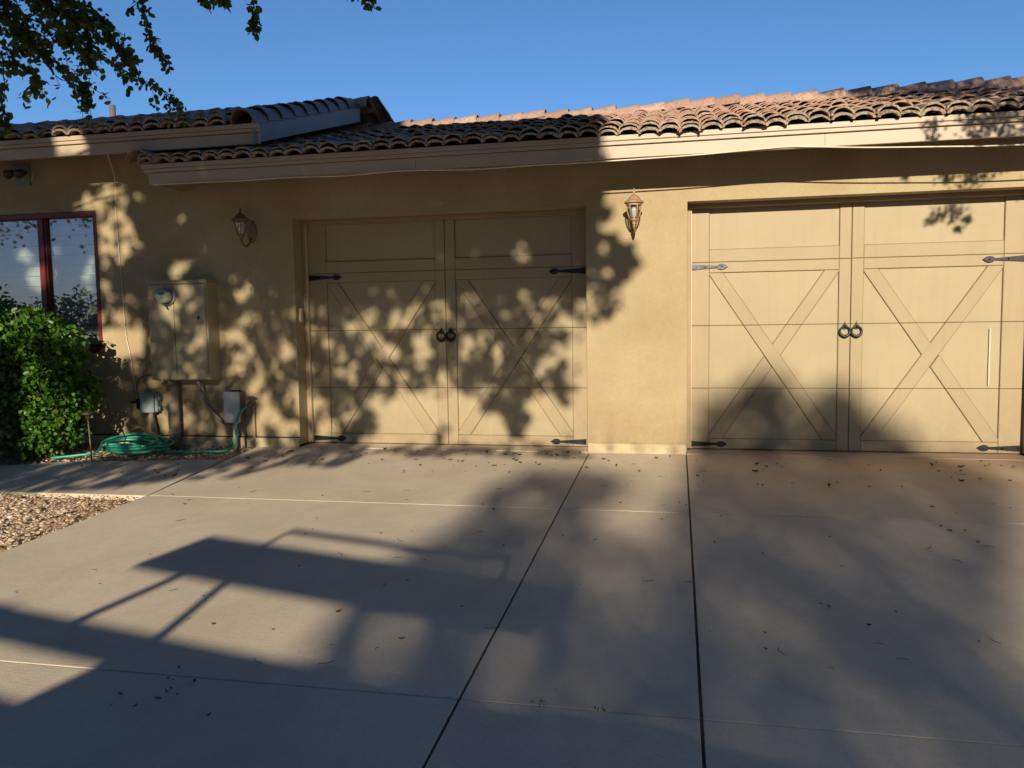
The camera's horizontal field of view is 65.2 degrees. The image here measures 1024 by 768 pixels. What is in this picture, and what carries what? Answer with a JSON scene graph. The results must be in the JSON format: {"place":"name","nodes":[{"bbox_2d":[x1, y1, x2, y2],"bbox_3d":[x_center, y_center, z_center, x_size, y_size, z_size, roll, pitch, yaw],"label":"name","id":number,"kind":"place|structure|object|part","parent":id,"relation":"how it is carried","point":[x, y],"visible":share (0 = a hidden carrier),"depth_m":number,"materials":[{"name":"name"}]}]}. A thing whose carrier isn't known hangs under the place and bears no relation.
{"place":"outdoors","nodes":[
{"label":"outdoors","id":0,"kind":"place"},
{"bbox_2d":[0,492,131,550],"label":"gravel","id":1,"kind":"structure","parent":0,"point":[10,516],"depth_m":5.41,"materials":[{"name":"beige gravel"}]},
{"bbox_2d":[0,442,1023,767],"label":"driveway","id":2,"kind":"structure","parent":0,"point":[242,556],"depth_m":3.52,"materials":[{"name":"concrete"}]},
{"bbox_2d":[15,460,1000,696],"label":"twigs","id":3,"kind":"object","parent":2,"relation":"on","point":[498,627],"visible":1,"depth_m":3.91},
{"bbox_2d":[9,454,1018,767],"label":"joint filler","id":4,"kind":"object","parent":2,"relation":"on","point":[515,594],"visible":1,"depth_m":3.16,"materials":[{"name":"black rubber"}]},
{"bbox_2d":[422,456,705,767],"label":"joint debris","id":5,"kind":"object","parent":2,"relation":"on","point":[701,717],"visible":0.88,"depth_m":3.13,"materials":[{"name":"brown plant"}]},
{"bbox_2d":[0,442,1023,552],"bbox_3d":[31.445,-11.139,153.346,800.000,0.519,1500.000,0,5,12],"label":"ground","id":6,"kind":"structure","parent":0,"point":[42,509],"depth_m":5.70,"materials":[{"name":"brown gravel"}]},
{"bbox_2d":[0,284,26,456],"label":"bush","id":7,"kind":"object","parent":6,"relation":"on","point":[7,301],"visible":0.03,"depth_m":7.49,"materials":[{"name":"green plant"}]},
{"bbox_2d":[0,304,105,461],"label":"bush","id":8,"kind":"object","parent":6,"relation":"on","point":[41,418],"visible":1,"depth_m":7.15,"materials":[{"name":"green plant"}]},
{"bbox_2d":[80,410,94,461],"bbox_3d":[-3.750,0.509,7.093,0.124,0.556,0.121,0,5,12],"label":"path light","id":9,"kind":"object","parent":6,"relation":"on","point":[87,413],"visible":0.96,"depth_m":7.07,"materials":[{"name":"brown metal"}]},
{"bbox_2d":[0,460,221,500],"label":"walkway","id":10,"kind":"structure","parent":6,"relation":"on","point":[134,480],"depth_m":6.45,"materials":[{"name":"concrete"}]},
{"bbox_2d":[0,443,251,465],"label":"gravel","id":11,"kind":"structure","parent":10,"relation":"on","point":[150,457],"depth_m":7.35,"materials":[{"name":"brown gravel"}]},
{"bbox_2d":[50,406,246,458],"bbox_3d":[-3.333,0.429,7.511,1.708,0.426,0.507,-1,5,-5],"label":"garden hose","id":12,"kind":"object","parent":11,"relation":"on","point":[113,444],"visible":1,"depth_m":7.36,"materials":[{"name":"green rubber"}]},
{"bbox_2d":[0,0,381,136],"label":"shade tree","id":13,"kind":"object","parent":6,"relation":"on","point":[67,35],"visible":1,"depth_m":4.38,"materials":[{"name":"green plant"}]},
{"bbox_2d":[223,390,245,452],"bbox_3d":[-2.625,0.358,7.601,0.164,0.600,0.121,0,5,12],"label":"disconnect box","id":14,"kind":"object","parent":6,"relation":"on","point":[234,403],"visible":0.82,"depth_m":7.54,"materials":[{"name":"metal"}]},
{"bbox_2d":[246,396,255,447],"bbox_3d":[-2.451,0.370,7.559,0.072,0.518,0.123,0,5,12],"label":"hose tap","id":15,"kind":"object","parent":6,"relation":"on","point":[252,402],"visible":0.95,"depth_m":7.59,"materials":[{"name":"paint"}]},
{"bbox_2d":[0,75,1023,454],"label":"house","id":16,"kind":"structure","parent":6,"relation":"on","point":[800,293],"depth_m":6.96,"materials":[{"name":"paint"}]},
{"bbox_2d":[3,164,33,185],"bbox_3d":[-4.815,-2.059,7.835,0.279,0.210,0.157,0,5,12],"label":"flood light","id":17,"kind":"object","parent":16,"relation":"attached to","point":[20,173],"visible":1,"depth_m":7.88,"materials":[{"name":"grey metal"}]},
{"bbox_2d":[0,211,103,353],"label":"window","id":18,"kind":"structure","parent":16,"relation":"in","point":[50,260],"depth_m":8.03,"materials":[{"name":"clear glass"}]},
{"bbox_2d":[107,154,137,398],"bbox_3d":[-3.675,-0.968,7.571,0.121,2.262,0.546,-3,5,-21],"label":"wall cable","id":19,"kind":"object","parent":16,"relation":"attached to","point":[121,276],"depth_m":7.78,"materials":[{"name":"white plastic"}]},
{"bbox_2d":[130,375,149,408],"bbox_3d":[-3.567,0.091,7.806,0.351,0.367,0.057,0,5,12],"label":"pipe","id":20,"kind":"object","parent":16,"relation":"attached to","point":[137,401],"visible":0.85,"depth_m":7.82,"materials":[{"name":"black metal"}]},
{"bbox_2d":[140,393,162,439],"bbox_3d":[-3.503,0.371,7.795,0.190,0.574,0.097,0,5,12],"label":"cable box","id":21,"kind":"object","parent":16,"relation":"attached to","point":[151,404],"visible":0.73,"depth_m":7.75,"materials":[{"name":"paint"}]},
{"bbox_2d":[145,279,241,449],"bbox_3d":[-3.011,-0.168,7.535,0.857,1.612,0.322,0,5,12],"label":"meter cabinet","id":22,"kind":"object","parent":16,"relation":"attached to","point":[184,329],"visible":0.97,"depth_m":7.51,"materials":[{"name":"paint"}]},
{"bbox_3d":[-2.998,-0.484,7.471,0.322,0.888,0.020,0,5,12],"label":"cabinet door","id":23,"kind":"part","parent":22,"relation":"part of","materials":[{"name":"paint"}]},
{"bbox_2d":[231,207,256,246],"bbox_3d":[-2.457,-1.435,7.338,0.162,0.360,0.280,0,5,12],"label":"wall lantern","id":24,"kind":"object","parent":16,"relation":"attached to","point":[240,218],"depth_m":7.28,"materials":[{"name":"brown metal"}]},
{"bbox_2d":[299,308,302,321],"bbox_3d":[-1.986,-0.649,7.532,0.024,0.130,0.040,0,5,12],"label":"door keypad","id":25,"kind":"object","parent":16,"relation":"attached to","point":[300,314],"depth_m":7.51,"materials":[{"name":"beige plastic"}]},
{"bbox_2d":[307,213,587,446],"bbox_3d":[-0.605,-0.509,7.422,2.724,2.177,0.101,0,5,12],"label":"garage door","id":26,"kind":"structure","parent":16,"relation":"in","point":[466,331],"depth_m":7.41,"materials":[{"name":"paint"}]},
{"bbox_2d":[152,144,1023,184],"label":"eave cable","id":27,"kind":"object","parent":16,"relation":"attached to","point":[600,161],"visible":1,"depth_m":6.28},
{"bbox_2d":[624,188,643,232],"bbox_3d":[1.013,-1.432,6.624,0.162,0.360,0.280,0,5,12],"label":"wall lantern","id":28,"kind":"object","parent":16,"relation":"attached to","point":[634,202],"depth_m":6.55,"materials":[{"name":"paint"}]},
{"bbox_2d":[687,195,1023,453],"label":"garage door","id":29,"kind":"structure","parent":16,"relation":"in","point":[892,325],"depth_m":6.69,"materials":[{"name":"paint"}]},
{"bbox_2d":[0,0,1023,123],"label":"sky","id":30,"kind":"structure","parent":0,"point":[423,59],"materials":[{"name":"blue"}]}
]}

